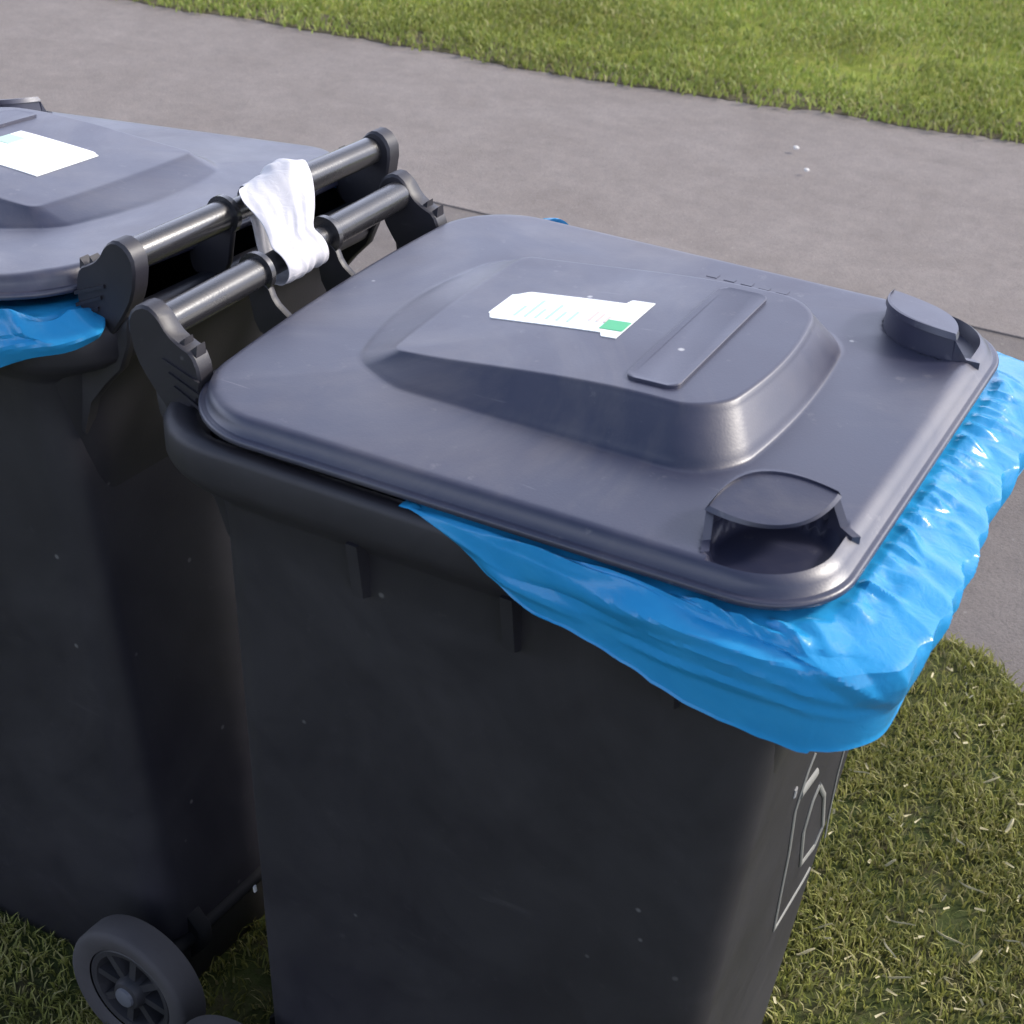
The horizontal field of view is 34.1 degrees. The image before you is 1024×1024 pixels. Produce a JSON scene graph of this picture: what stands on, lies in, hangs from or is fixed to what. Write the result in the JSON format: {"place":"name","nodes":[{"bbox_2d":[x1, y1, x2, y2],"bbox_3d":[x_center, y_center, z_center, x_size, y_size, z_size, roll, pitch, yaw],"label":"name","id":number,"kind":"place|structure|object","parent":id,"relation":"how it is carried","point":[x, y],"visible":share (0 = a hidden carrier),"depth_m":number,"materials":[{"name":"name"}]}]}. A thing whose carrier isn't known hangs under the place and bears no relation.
{"place":"outdoors","nodes":[
{"label":"outdoors","id":0,"kind":"place"},
{"bbox_2d":[0,0,1023,338],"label":"path","id":1,"kind":"structure","parent":0,"point":[884,210],"depth_m":5.42,"materials":[{"name":"concrete"}]},
{"bbox_2d":[0,630,1023,1023],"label":"verge ground","id":2,"kind":"structure","parent":0,"point":[254,977],"depth_m":2.44,"materials":[{"name":"green plant"}]},
{"bbox_2d":[0,97,398,1023],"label":"wheelie bin","id":3,"kind":"object","parent":2,"relation":"on","point":[130,867],"visible":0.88,"depth_m":2.01,"materials":[{"name":"black plastic"}]},
{"bbox_2d":[0,187,336,367],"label":"refuse bag","id":4,"kind":"object","parent":3,"relation":"in","point":[42,327],"visible":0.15,"depth_m":1.68,"materials":[{"name":"blue plastic"}]},
{"bbox_2d":[237,158,328,285],"bbox_3d":[-0.250,-0.317,1.805,0.088,0.081,0.210,-6,32,-15],"label":"tie strip","id":5,"kind":"object","parent":3,"relation":"attached to","point":[277,196],"visible":0.95,"depth_m":1.78,"materials":[{"name":"white fabric"}]},
{"bbox_2d":[129,169,998,1023],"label":"wheelie bin","id":6,"kind":"object","parent":2,"relation":"on","point":[481,797],"visible":0.98,"depth_m":1.59,"materials":[{"name":"plastic"}]},
{"bbox_2d":[399,218,1023,753],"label":"refuse bag","id":7,"kind":"object","parent":6,"relation":"in","point":[841,672],"visible":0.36,"depth_m":1.36,"materials":[{"name":"blue plastic"}]},
{"bbox_2d":[796,948,814,954],"bbox_3d":[0.416,0.623,2.368,0.027,0.010,0.007,-1,31,-8],"label":"straw piece","id":8,"kind":"object","parent":2,"relation":"on","point":[806,951],"visible":1,"depth_m":2.37,"materials":[{"name":"beige plant"}]},
{"bbox_2d":[813,923,831,928],"bbox_3d":[0.447,0.598,2.412,0.030,0.014,0.005,2,24,11],"label":"straw piece","id":9,"kind":"object","parent":2,"relation":"on","point":[822,926],"visible":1,"depth_m":2.41,"materials":[{"name":"beige plant"}]},
{"bbox_2d":[882,859,895,866],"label":"straw piece","id":10,"kind":"object","parent":2,"relation":"on","point":[890,862],"visible":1,"depth_m":2.53,"materials":[{"name":"beige plant"}]},
{"bbox_2d":[883,938,896,957],"bbox_3d":[0.536,0.620,2.379,0.006,0.014,0.050,9,28,-10],"label":"straw piece","id":11,"kind":"object","parent":2,"relation":"on","point":[885,944],"visible":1,"depth_m":2.38,"materials":[{"name":"beige plant"}]},
{"bbox_2d":[767,660,1023,1017],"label":"grass clippings","id":12,"kind":"object","parent":2,"relation":"on","point":[920,910],"depth_m":2.48,"materials":[{"name":"beige plant"}]},
{"bbox_2d":[882,975,911,978],"bbox_3d":[0.535,0.647,2.325,0.040,0.014,0.006,10,38,20],"label":"straw piece","id":13,"kind":"object","parent":2,"relation":"on","point":[898,977],"visible":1,"depth_m":2.32,"materials":[{"name":"beige plant"}]},
{"bbox_2d":[890,919,915,925],"bbox_3d":[0.565,0.596,2.427,0.045,0.014,0.006,22,33,38],"label":"straw piece","id":14,"kind":"object","parent":2,"relation":"on","point":[902,922],"visible":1,"depth_m":2.42,"materials":[{"name":"beige plant"}]},
{"bbox_2d":[936,930,963,944],"bbox_3d":[0.628,0.611,2.398,0.006,0.010,0.046,-23,40,-36],"label":"straw piece","id":15,"kind":"object","parent":2,"relation":"on","point":[947,937],"visible":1,"depth_m":2.40,"materials":[{"name":"beige plant"}]},
{"bbox_2d":[959,880,984,892],"bbox_3d":[0.683,0.559,2.490,0.006,0.014,0.050,-22,34,-26],"label":"straw piece","id":16,"kind":"object","parent":2,"relation":"on","point":[971,887],"visible":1,"depth_m":2.49,"materials":[{"name":"beige plant"}]},
{"bbox_2d":[968,950,982,963],"bbox_3d":[0.658,0.631,2.369,0.026,0.011,0.007,-20,38,-34],"label":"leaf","id":17,"kind":"object","parent":2,"relation":"on","point":[976,956],"visible":1,"depth_m":2.37,"materials":[{"name":"beige plant"}]},
{"bbox_2d":[981,776,999,782],"bbox_3d":[0.779,0.436,2.719,0.031,0.010,0.005,-2,31,-10],"label":"straw piece","id":18,"kind":"object","parent":2,"relation":"on","point":[990,780],"visible":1,"depth_m":2.72,"materials":[{"name":"beige plant"}]},
{"bbox_2d":[1005,818,1013,832],"bbox_3d":[0.780,0.491,2.618,0.007,0.014,0.025,27,35,29],"label":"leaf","id":19,"kind":"object","parent":2,"relation":"on","point":[1010,824],"visible":1,"depth_m":2.62,"materials":[{"name":"beige plant"}]},
{"bbox_2d":[131,0,1023,143],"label":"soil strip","id":20,"kind":"object","parent":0,"point":[619,80],"visible":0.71,"depth_m":6.07,"materials":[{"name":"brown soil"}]},
{"bbox_2d":[132,0,1023,143],"bbox_3d":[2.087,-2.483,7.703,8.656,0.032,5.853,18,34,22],"label":"lawn grass","id":21,"kind":"structure","parent":0,"point":[405,19],"depth_m":6.44,"materials":[{"name":"green plant"}]},
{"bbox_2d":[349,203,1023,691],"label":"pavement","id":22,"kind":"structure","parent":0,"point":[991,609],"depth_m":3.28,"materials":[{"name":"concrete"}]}
]}

